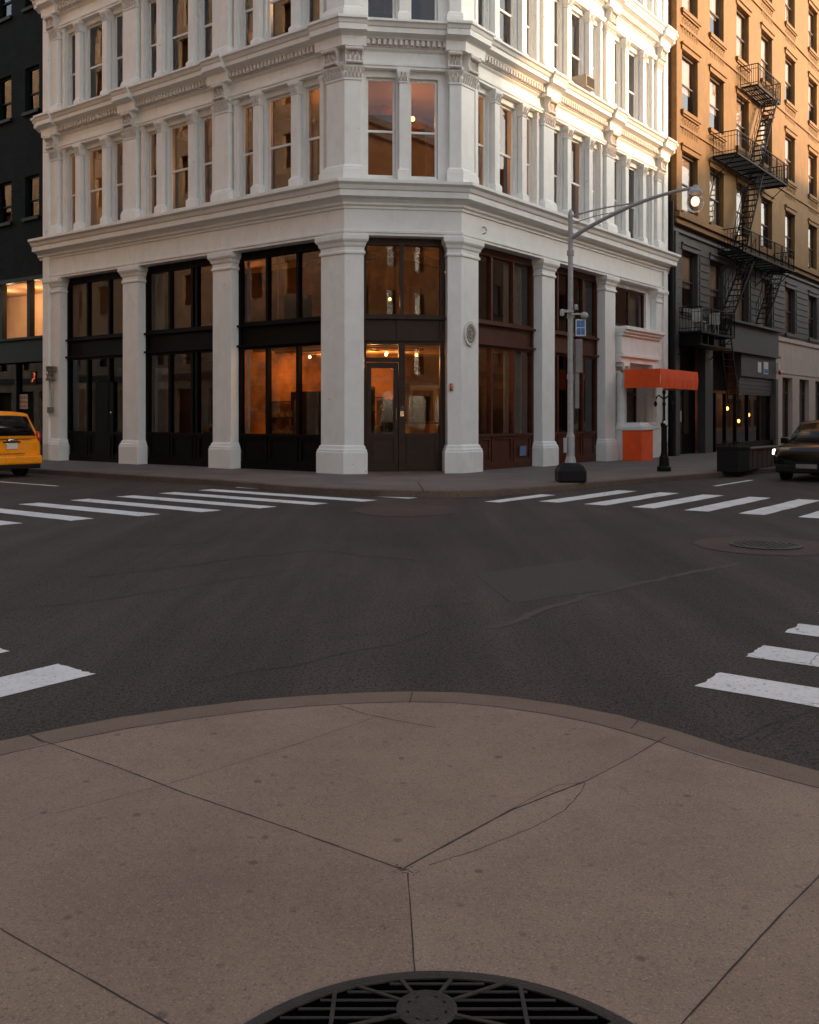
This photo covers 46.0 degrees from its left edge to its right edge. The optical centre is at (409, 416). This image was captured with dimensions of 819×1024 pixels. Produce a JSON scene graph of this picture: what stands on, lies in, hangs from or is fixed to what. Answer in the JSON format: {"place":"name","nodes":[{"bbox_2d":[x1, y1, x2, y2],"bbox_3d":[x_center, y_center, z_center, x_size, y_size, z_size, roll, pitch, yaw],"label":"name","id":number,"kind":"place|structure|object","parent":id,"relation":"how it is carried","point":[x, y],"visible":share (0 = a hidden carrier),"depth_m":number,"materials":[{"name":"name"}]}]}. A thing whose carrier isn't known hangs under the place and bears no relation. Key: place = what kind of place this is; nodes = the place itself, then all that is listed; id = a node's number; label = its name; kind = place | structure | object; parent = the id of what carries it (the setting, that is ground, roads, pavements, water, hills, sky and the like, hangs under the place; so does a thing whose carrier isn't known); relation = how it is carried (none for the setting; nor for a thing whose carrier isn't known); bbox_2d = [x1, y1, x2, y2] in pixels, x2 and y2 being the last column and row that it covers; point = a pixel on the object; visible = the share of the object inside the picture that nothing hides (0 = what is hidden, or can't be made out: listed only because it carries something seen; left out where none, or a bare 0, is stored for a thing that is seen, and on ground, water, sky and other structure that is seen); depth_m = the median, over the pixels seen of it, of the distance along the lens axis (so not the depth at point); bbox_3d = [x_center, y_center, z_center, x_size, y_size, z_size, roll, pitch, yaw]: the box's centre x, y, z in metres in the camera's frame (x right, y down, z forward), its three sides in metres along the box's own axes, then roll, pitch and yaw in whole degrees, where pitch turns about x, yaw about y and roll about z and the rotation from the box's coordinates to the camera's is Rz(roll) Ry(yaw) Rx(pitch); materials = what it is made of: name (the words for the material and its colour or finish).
{"place":"outdoors","nodes":[
{"label":"outdoors","id":0,"kind":"place"},
{"bbox_2d":[0,0,42,458],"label":"dark brick building","id":1,"kind":"structure","parent":0,"point":[21,188],"depth_m":36.23,"materials":[{"name":"black brick"}]},
{"bbox_2d":[21,175,39,221],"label":"window","id":2,"kind":"structure","parent":1,"relation":"in","point":[34,217],"depth_m":35.74,"materials":[{"name":"black glass"}]},
{"bbox_2d":[21,66,39,116],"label":"window","id":3,"kind":"structure","parent":1,"relation":"in","point":[36,110],"depth_m":35.74,"materials":[{"name":"black glass"}]},
{"bbox_2d":[40,449,716,489],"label":"sidewalk","id":4,"kind":"structure","parent":0,"point":[524,476],"depth_m":25.93,"materials":[{"name":"concrete"}]},
{"bbox_2d":[28,0,680,473],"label":"corner building","id":5,"kind":"structure","parent":4,"relation":"on","point":[250,206],"depth_m":30.29,"materials":[{"name":"white metal"}]},
{"bbox_2d":[46,366,56,412],"bbox_3d":[-12.823,-0.984,34.431,0.503,1.668,0.216,0,0,38],"label":"utility fixture","id":6,"kind":"object","parent":5,"relation":"attached to","point":[50,369],"visible":1,"depth_m":34.40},
{"bbox_2d":[71,154,74,230],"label":"window","id":7,"kind":"structure","parent":5,"relation":"in","point":[72,156],"depth_m":34.38,"materials":[{"name":"white metal"}]},
{"bbox_2d":[71,33,74,104],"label":"window","id":8,"kind":"structure","parent":5,"relation":"in","point":[72,35],"depth_m":34.38,"materials":[{"name":"wood"}]},
{"bbox_2d":[88,147,101,226],"bbox_3d":[-10.780,-7.960,33.441,1.090,2.740,0.090,0,0,37],"label":"window","id":9,"kind":"structure","parent":5,"relation":"in","point":[90,191],"depth_m":33.72,"materials":[{"name":"white metal"}]},
{"bbox_2d":[88,22,101,98],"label":"window","id":10,"kind":"structure","parent":5,"relation":"in","point":[90,68],"depth_m":33.71,"materials":[{"name":"wood"}]},
{"bbox_2d":[96,358,122,459],"bbox_3d":[-10.113,-0.250,32.991,1.862,3.500,0.253,0,0,32],"label":"door","id":11,"kind":"structure","parent":5,"relation":"in","point":[105,443],"depth_m":33.03,"materials":[{"name":"black paint"}]},
{"bbox_2d":[115,141,122,221],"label":"window","id":12,"kind":"structure","parent":5,"relation":"in","point":[117,184],"depth_m":32.80,"materials":[{"name":"white metal"}]},
{"bbox_2d":[115,13,122,87],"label":"window","id":13,"kind":"structure","parent":5,"relation":"in","point":[117,58],"depth_m":32.80,"materials":[{"name":"white metal"}]},
{"bbox_2d":[150,131,155,214],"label":"window","id":14,"kind":"structure","parent":5,"relation":"in","point":[153,133],"depth_m":31.68,"materials":[{"name":"white metal"}]},
{"bbox_2d":[150,0,155,77],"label":"window","id":15,"kind":"structure","parent":5,"relation":"in","point":[152,45],"depth_m":31.68,"materials":[{"name":"white metal"}]},
{"bbox_2d":[171,122,187,210],"bbox_3d":[-7.237,-7.960,30.748,1.090,2.740,0.090,0,0,37],"label":"window","id":16,"kind":"structure","parent":5,"relation":"in","point":[185,124],"depth_m":31.02,"materials":[{"name":"white metal"}]},
{"bbox_2d":[171,0,187,70],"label":"window","id":17,"kind":"structure","parent":5,"relation":"in","point":[173,38],"depth_m":31.04,"materials":[{"name":"white metal"}]},
{"bbox_2d":[203,116,211,203],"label":"window","id":18,"kind":"structure","parent":5,"relation":"in","point":[205,164],"depth_m":30.09,"materials":[{"name":"white metal"}]},
{"bbox_2d":[243,104,252,195],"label":"window","id":19,"kind":"structure","parent":5,"relation":"in","point":[245,154],"depth_m":29.00,"materials":[{"name":"white metal"}]},
{"bbox_2d":[268,94,290,190],"bbox_3d":[-3.695,-7.960,28.055,1.090,2.740,0.090,0,0,37],"label":"window","id":20,"kind":"structure","parent":5,"relation":"in","point":[270,148],"depth_m":28.34,"materials":[{"name":"white metal"}]},
{"bbox_2d":[272,400,295,433],"bbox_3d":[-3.821,0.515,29.583,1.100,2.030,0.350,0,0,37],"label":"display shelf","id":21,"kind":"object","parent":5,"relation":"on","point":[276,413],"visible":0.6,"depth_m":29.52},
{"bbox_2d":[307,85,319,183],"bbox_3d":[-2.652,-7.960,27.262,0.610,2.740,0.090,0,0,37],"label":"window","id":22,"kind":"structure","parent":5,"relation":"in","point":[309,139],"depth_m":27.41,"materials":[{"name":"white metal"}]},
{"bbox_2d":[366,78,394,177],"bbox_3d":[-0.807,-7.960,26.633,0.800,2.740,0.090,0,0,-8],"label":"window","id":23,"kind":"structure","parent":5,"relation":"in","point":[392,132],"depth_m":26.63,"materials":[{"name":"white metal"}]},
{"bbox_2d":[366,363,403,470],"bbox_3d":[-0.677,0.000,26.704,1.041,3.000,0.165,0,0,-3],"label":"door","id":24,"kind":"structure","parent":5,"relation":"in","point":[382,448],"depth_m":26.67,"materials":[{"name":"brown wood"}]},
{"bbox_2d":[409,80,436,178],"bbox_3d":[0.372,-7.960,26.793,0.780,2.740,0.090,0,0,-8],"label":"window","id":25,"kind":"structure","parent":5,"relation":"in","point":[410,81],"depth_m":26.80,"materials":[{"name":"white metal"}]},
{"bbox_2d":[410,385,438,421],"bbox_3d":[-0.068,0.165,31.215,2.700,2.730,0.090,0,0,37],"label":"inner doorway","id":26,"kind":"structure","parent":5,"relation":"in","point":[434,388],"depth_m":30.51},
{"bbox_2d":[463,321,476,345],"bbox_3d":[1.702,-2.320,26.891,0.085,0.690,0.600,0,0,37],"label":"wall medallion","id":27,"kind":"object","parent":5,"relation":"attached to","point":[470,334],"depth_m":26.86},
{"bbox_2d":[478,94,484,185],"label":"window","id":28,"kind":"structure","parent":5,"relation":"in","point":[482,145],"depth_m":28.09,"materials":[{"name":"white metal"}]},
{"bbox_2d":[500,105,512,195],"bbox_3d":[2.784,-7.960,28.938,0.090,2.740,1.090,0,0,37],"label":"window","id":29,"kind":"structure","parent":5,"relation":"in","point":[510,157],"depth_m":29.33,"materials":[{"name":"wood"}]},
{"bbox_2d":[500,0,512,46],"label":"window","id":30,"kind":"structure","parent":5,"relation":"in","point":[510,14],"depth_m":29.33,"materials":[{"name":"white metal"}]},
{"bbox_2d":[527,118,529,201],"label":"window","id":31,"kind":"structure","parent":5,"relation":"in","point":[528,120],"depth_m":30.18,"materials":[{"name":"white metal"}]},
{"bbox_2d":[554,131,558,211],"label":"window","id":32,"kind":"structure","parent":5,"relation":"in","point":[556,176],"depth_m":31.64,"materials":[{"name":"white metal"}]},
{"bbox_2d":[554,0,558,70],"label":"window","id":33,"kind":"structure","parent":5,"relation":"in","point":[556,2],"depth_m":31.64,"materials":[{"name":"white metal"}]},
{"bbox_2d":[571,139,580,219],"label":"window","id":34,"kind":"structure","parent":5,"relation":"in","point":[578,185],"depth_m":32.87,"materials":[{"name":"white metal"}]},
{"bbox_2d":[571,11,580,74],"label":"window","id":35,"kind":"structure","parent":5,"relation":"in","point":[578,58],"depth_m":32.86,"materials":[{"name":"white metal"}]},
{"bbox_2d":[571,74,594,91],"bbox_3d":[5.734,-11.100,32.204,0.715,0.420,0.620,0,0,37],"label":"air conditioner","id":36,"kind":"object","parent":5,"relation":"attached to","point":[585,82],"visible":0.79,"depth_m":31.92,"materials":[{"name":"beige plastic"}]},
{"bbox_2d":[615,287,643,327],"bbox_3d":[8.062,-4.025,36.105,0.318,1.450,2.750,0,0,37],"label":"window","id":37,"kind":"structure","parent":5,"relation":"in","point":[630,298],"depth_m":36.89,"materials":[{"name":"red wood"}]},
{"bbox_2d":[624,368,697,389],"bbox_3d":[9.235,-1.340,35.214,1.366,0.680,3.550,0,0,37],"label":"entrance canopy","id":38,"kind":"object","parent":5,"relation":"attached to","point":[670,379],"visible":0.98,"depth_m":34.03,"materials":[{"name":"orange fabric"}]},
{"bbox_2d":[669,201,674,455],"bbox_3d":[10.337,-3.475,38.025,0.230,10.050,0.219,0,0,0],"label":"drainpipe","id":39,"kind":"object","parent":5,"relation":"attached to","point":[671,323],"visible":0.96,"depth_m":37.96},
{"bbox_2d":[555,185,703,482],"bbox_3d":[5.019,-1.770,22.262,3.670,6.640,0.881,0,0,33],"label":"street lamp","id":40,"kind":"object","parent":4,"relation":"on","point":[569,470],"visible":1,"depth_m":22.87,"materials":[{"name":"grey metal"}]},
{"bbox_2d":[574,339,582,408],"bbox_3d":[4.028,-1.025,23.012,0.170,1.650,0.200,0,0,0],"label":"signal box","id":41,"kind":"object","parent":40,"relation":"attached to","point":[578,356],"visible":1,"depth_m":22.95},
{"bbox_2d":[620,422,654,460],"bbox_3d":[8.167,0.875,34.500,0.830,1.350,1.080,0,0,37],"label":"pedestal cover","id":42,"kind":"object","parent":4,"relation":"on","point":[637,441],"visible":0.98,"depth_m":34.15,"materials":[{"name":"orange fabric"}]},
{"bbox_2d":[654,390,672,471],"bbox_3d":[7.244,0.385,27.483,0.439,2.330,0.414,0,0,-43],"label":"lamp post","id":43,"kind":"object","parent":4,"relation":"on","point":[663,466],"visible":1,"depth_m":27.41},
{"bbox_2d":[716,440,750,471],"bbox_3d":[9.270,1.101,27.603,0.640,0.898,1.040,0,0,37],"label":"kerb planter","id":44,"kind":"object","parent":4,"relation":"on","point":[732,458],"visible":1,"depth_m":27.27,"materials":[{"name":"black plastic"}]},
{"bbox_2d":[750,445,777,469],"bbox_3d":[10.702,1.235,29.529,0.530,0.630,3.680,0,0,37],"label":"kerb barrier","id":45,"kind":"object","parent":4,"relation":"on","point":[761,457],"visible":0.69,"depth_m":29.07,"materials":[{"name":"brown wood"}]},
{"bbox_2d":[0,471,818,770],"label":"road","id":46,"kind":"structure","parent":0,"point":[655,652],"depth_m":8.74,"materials":[{"name":"asphalt"}]},
{"bbox_2d":[0,411,41,474],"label":"taxi","id":47,"kind":"object","parent":46,"relation":"on","point":[20,437],"visible":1,"depth_m":27.17,"materials":[{"name":"yellow paint"}]},
{"bbox_2d":[0,508,93,520],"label":"crosswalk stripe","id":48,"kind":"object","parent":46,"relation":"on","point":[42,515],"visible":1,"depth_m":16.59,"materials":[{"name":"paint"}]},
{"bbox_2d":[0,664,95,696],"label":"crosswalk stripe","id":49,"kind":"object","parent":46,"relation":"on","point":[31,679],"visible":1,"depth_m":6.25,"materials":[{"name":"paint"}]},
{"bbox_2d":[21,503,156,515],"bbox_3d":[-5.974,1.696,17.788,3.778,0.001,0.471,0,0,37],"label":"crosswalk stripe","id":50,"kind":"object","parent":46,"relation":"on","point":[112,511],"visible":1,"depth_m":17.67,"materials":[{"name":"paint"}]},
{"bbox_2d":[73,499,218,511],"bbox_3d":[-5.176,1.696,18.585,4.085,0.001,0.468,0,0,37],"label":"crosswalk stripe","id":51,"kind":"object","parent":46,"relation":"on","point":[148,505],"visible":1,"depth_m":18.47,"materials":[{"name":"paint"}]},
{"bbox_2d":[117,495,275,507],"bbox_3d":[-4.378,1.696,19.390,4.390,0.001,0.462,0,0,37],"label":"crosswalk stripe","id":52,"kind":"object","parent":46,"relation":"on","point":[199,501],"visible":1,"depth_m":19.34,"materials":[{"name":"paint"}]},
{"bbox_2d":[161,492,325,504],"bbox_3d":[-3.583,1.696,20.189,4.681,0.001,0.470,0,0,37],"label":"crosswalk stripe","id":53,"kind":"object","parent":46,"relation":"on","point":[249,498],"visible":1,"depth_m":20.05,"materials":[{"name":"paint"}]},
{"bbox_2d":[202,489,372,501],"bbox_3d":[-2.784,1.696,20.985,4.998,0.001,0.473,0,0,37],"label":"crosswalk stripe","id":54,"kind":"object","parent":46,"relation":"on","point":[302,496],"visible":1,"depth_m":20.82,"materials":[{"name":"paint"}]},
{"bbox_2d":[0,467,775,497],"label":"kerb","id":55,"kind":"structure","parent":46,"relation":"on","point":[419,493],"depth_m":22.93,"materials":[{"name":"concrete"}]},
{"bbox_2d":[350,504,457,516],"bbox_3d":[-0.093,1.695,17.553,1.992,0.001,2.363,0,0,0],"label":"road patch","id":56,"kind":"object","parent":46,"relation":"on","point":[408,510],"visible":1,"depth_m":17.47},
{"bbox_2d":[0,691,818,786],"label":"kerb","id":57,"kind":"structure","parent":46,"relation":"on","point":[785,770],"depth_m":4.95,"materials":[{"name":"concrete"}]},
{"bbox_2d":[0,690,818,787],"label":"kerb joints","id":58,"kind":"object","parent":57,"relation":"on","point":[435,702],"visible":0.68,"depth_m":4.91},
{"bbox_2d":[6,539,816,748],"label":"road cracks","id":59,"kind":"object","parent":46,"relation":"on","point":[349,651],"visible":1,"depth_m":8.63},
{"bbox_2d":[476,559,634,602],"bbox_3d":[1.513,1.698,10.144,1.512,0.001,2.525,0,0,-8],"label":"road patch","id":60,"kind":"object","parent":46,"relation":"on","point":[545,581],"visible":1,"depth_m":10.01,"materials":[{"name":"asphalt"}]},
{"bbox_2d":[541,490,633,502],"bbox_3d":[3.903,1.696,20.711,0.475,0.001,3.722,0,0,37],"label":"crosswalk stripe","id":61,"kind":"object","parent":46,"relation":"on","point":[588,496],"visible":1,"depth_m":20.56,"materials":[{"name":"paint"}]},
{"bbox_2d":[488,562,740,628],"bbox_3d":[2.163,1.697,9.554,0.318,0.001,4.758,0,0,43],"label":"road seam","id":62,"kind":"object","parent":46,"relation":"on","point":[525,616],"visible":1,"depth_m":9.11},
{"bbox_2d":[588,492,677,504],"bbox_3d":[4.699,1.696,20.105,0.468,0.001,3.729,0,0,37],"label":"crosswalk stripe","id":63,"kind":"object","parent":46,"relation":"on","point":[621,500],"visible":1,"depth_m":20.05,"materials":[{"name":"paint"}]},
{"bbox_2d":[635,494,723,507],"bbox_3d":[5.491,1.696,19.500,0.468,0.001,3.726,0,0,37],"label":"crosswalk stripe","id":64,"kind":"object","parent":46,"relation":"on","point":[677,501],"visible":1,"depth_m":19.34,"materials":[{"name":"paint"}]},
{"bbox_2d":[687,497,767,510],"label":"crosswalk stripe","id":65,"kind":"object","parent":46,"relation":"on","point":[721,505],"visible":1,"depth_m":18.68,"materials":[{"name":"paint"}]},
{"bbox_2d":[693,537,818,555],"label":"road patch","id":66,"kind":"object","parent":46,"relation":"on","point":[723,544],"visible":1,"depth_m":12.62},
{"bbox_2d":[729,540,803,549],"bbox_3d":[4.702,1.685,12.720,0.920,0.019,0.920,0,0,0],"label":"manhole cover","id":67,"kind":"object","parent":66,"relation":"on","point":[765,545],"visible":1,"depth_m":12.62,"materials":[{"name":"metal"}]},
{"bbox_2d":[695,672,818,706],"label":"crosswalk stripe","id":68,"kind":"object","parent":46,"relation":"on","point":[798,694],"visible":1,"depth_m":6.02,"materials":[{"name":"paint"}]},
{"bbox_2d":[741,499,818,514],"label":"crosswalk stripe","id":69,"kind":"object","parent":46,"relation":"on","point":[779,507],"visible":1,"depth_m":18.06,"materials":[{"name":"paint"}]},
{"bbox_2d":[747,645,818,666],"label":"crosswalk stripe","id":70,"kind":"object","parent":46,"relation":"on","point":[787,655],"visible":1,"depth_m":6.86,"materials":[{"name":"paint"}]},
{"bbox_2d":[772,420,818,479],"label":"black car","id":71,"kind":"object","parent":46,"relation":"on","point":[797,452],"visible":0.98,"depth_m":25.44,"materials":[{"name":"paint"}]},
{"bbox_2d":[786,624,818,636],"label":"crosswalk stripe","id":72,"kind":"object","parent":46,"relation":"on","point":[807,629],"visible":1,"depth_m":7.66,"materials":[{"name":"paint"}]},
{"bbox_2d":[0,702,818,1023],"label":"sidewalk","id":73,"kind":"structure","parent":0,"point":[400,792],"depth_m":4.10,"materials":[{"name":"brown concrete"}]},
{"bbox_2d":[0,743,413,1023],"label":"paving slab","id":74,"kind":"structure","parent":73,"relation":"on","point":[168,905],"depth_m":3.12,"materials":[{"name":"concrete"}]},
{"bbox_2d":[0,705,818,1023],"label":"paving joints","id":75,"kind":"object","parent":73,"relation":"on","point":[418,871],"visible":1,"depth_m":3.38,"materials":[{"name":"concrete"}]},
{"bbox_2d":[244,971,633,1023],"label":"iron grate","id":76,"kind":"object","parent":73,"relation":"on","point":[436,997],"visible":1,"depth_m":2.54,"materials":[{"name":"metal"}]},
{"bbox_2d":[403,743,818,1023],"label":"paving slab","id":77,"kind":"structure","parent":73,"relation":"on","point":[660,883],"depth_m":3.21,"materials":[{"name":"concrete"}]},
{"bbox_2d":[405,422,438,432],"bbox_3d":[0.256,0.835,28.458,1.260,1.390,0.700,0,0,-8],"label":"service counter","id":78,"kind":"object","parent":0,"point":[421,427],"visible":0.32,"depth_m":28.16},
{"bbox_2d":[668,0,818,455],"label":"tenement building","id":79,"kind":"structure","parent":0,"point":[716,46],"depth_m":45.80,"materials":[{"name":"brick"}]},
{"bbox_2d":[680,390,688,452],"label":"door","id":80,"kind":"structure","parent":79,"relation":"in","point":[685,392],"depth_m":40.26,"materials":[{"name":"brown wood"}]},
{"bbox_2d":[680,142,701,220],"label":"window","id":81,"kind":"structure","parent":79,"relation":"in","point":[686,148],"depth_m":40.13,"materials":[{"name":"beige glass"}]},
{"bbox_2d":[680,41,701,142],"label":"window","id":82,"kind":"structure","parent":79,"relation":"in","point":[686,90],"depth_m":40.11,"materials":[{"name":"beige glass"}]},
{"bbox_2d":[681,241,701,317],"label":"window","id":83,"kind":"structure","parent":79,"relation":"in","point":[686,282],"depth_m":40.20,"materials":[{"name":"brown glass"}]},
{"bbox_2d":[681,0,701,44],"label":"window","id":84,"kind":"structure","parent":79,"relation":"in","point":[685,9],"depth_m":39.94,"materials":[{"name":"orange glass"}]},
{"bbox_2d":[708,159,727,231],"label":"window","id":85,"kind":"structure","parent":79,"relation":"in","point":[712,163],"depth_m":42.74,"materials":[{"name":"brown glass"}]},
{"bbox_2d":[708,63,727,154],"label":"window","id":86,"kind":"structure","parent":79,"relation":"in","point":[712,68],"depth_m":42.62,"materials":[{"name":"orange glass"}]},
{"bbox_2d":[709,0,726,66],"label":"window","id":87,"kind":"structure","parent":79,"relation":"in","point":[716,39],"depth_m":42.62,"materials":[{"name":"orange glass"}]},
{"bbox_2d":[709,252,727,322],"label":"window","id":88,"kind":"structure","parent":79,"relation":"in","point":[715,257],"depth_m":42.77,"materials":[{"name":"grey glass"}]},
{"bbox_2d":[679,63,793,402],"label":"fire escape","id":89,"kind":"object","parent":79,"relation":"attached to","point":[750,170],"visible":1,"depth_m":43.66,"materials":[{"name":"black metal"}]},
{"bbox_2d":[713,393,772,451],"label":"shop window","id":90,"kind":"structure","parent":79,"relation":"in","point":[757,442],"depth_m":45.65,"materials":[{"name":"glass"}]},
{"bbox_2d":[735,175,751,241],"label":"window","id":91,"kind":"structure","parent":79,"relation":"in","point":[739,179],"depth_m":45.47,"materials":[{"name":"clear glass"}]},
{"bbox_2d":[735,85,752,162],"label":"window","id":92,"kind":"structure","parent":79,"relation":"in","point":[739,90],"depth_m":45.47,"materials":[{"name":"brown glass"}]},
{"bbox_2d":[736,262,752,320],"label":"window","id":93,"kind":"structure","parent":79,"relation":"in","point":[739,309],"depth_m":45.58,"materials":[{"name":"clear glass"}]},
{"bbox_2d":[736,0,752,85],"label":"window","id":94,"kind":"structure","parent":79,"relation":"in","point":[740,3],"depth_m":45.38,"materials":[{"name":"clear glass"}]},
{"bbox_2d":[760,190,774,252],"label":"window","id":95,"kind":"structure","parent":79,"relation":"in","point":[764,194],"depth_m":48.41,"materials":[{"name":"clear glass"}]},
{"bbox_2d":[760,21,774,100],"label":"window","id":96,"kind":"structure","parent":79,"relation":"in","point":[764,27],"depth_m":48.35,"materials":[{"name":"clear glass"}]},
{"bbox_2d":[761,272,774,326],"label":"window","id":97,"kind":"structure","parent":79,"relation":"in","point":[763,274],"depth_m":48.48,"materials":[{"name":"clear glass"}]},
{"bbox_2d":[784,204,797,262],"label":"window","id":98,"kind":"structure","parent":79,"relation":"in","point":[788,208],"depth_m":51.60,"materials":[{"name":"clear glass"}]},
{"bbox_2d":[784,125,797,202],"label":"window","id":99,"kind":"structure","parent":79,"relation":"in","point":[788,130],"depth_m":51.46,"materials":[{"name":"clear glass"}]},
{"bbox_2d":[784,47,797,125],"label":"window","id":100,"kind":"structure","parent":79,"relation":"in","point":[788,52],"depth_m":51.38,"materials":[{"name":"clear glass"}]},
{"bbox_2d":[785,281,797,339],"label":"window","id":101,"kind":"structure","parent":79,"relation":"in","point":[790,285],"depth_m":51.60,"materials":[{"name":"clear glass"}]},
{"bbox_2d":[785,0,797,49],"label":"window","id":102,"kind":"structure","parent":79,"relation":"in","point":[788,25],"depth_m":51.45,"materials":[{"name":"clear glass"}]},
{"bbox_2d":[808,290,818,343],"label":"window","id":103,"kind":"structure","parent":79,"relation":"in","point":[811,293],"depth_m":55.12,"materials":[{"name":"grey glass"}]},
{"bbox_2d":[808,218,818,272],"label":"window","id":104,"kind":"structure","parent":79,"relation":"in","point":[815,224],"depth_m":55.17,"materials":[{"name":"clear glass"}]},
{"bbox_2d":[808,144,818,215],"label":"window","id":105,"kind":"structure","parent":79,"relation":"in","point":[811,196],"depth_m":55.00,"materials":[{"name":"brown glass"}]},
{"bbox_2d":[808,71,818,144],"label":"window","id":106,"kind":"structure","parent":79,"relation":"in","point":[811,123],"depth_m":54.96,"materials":[{"name":"orange glass"}]},
{"bbox_2d":[808,0,818,72],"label":"window","id":107,"kind":"structure","parent":79,"relation":"in","point":[811,50],"depth_m":55.00,"materials":[{"name":"orange glass"}]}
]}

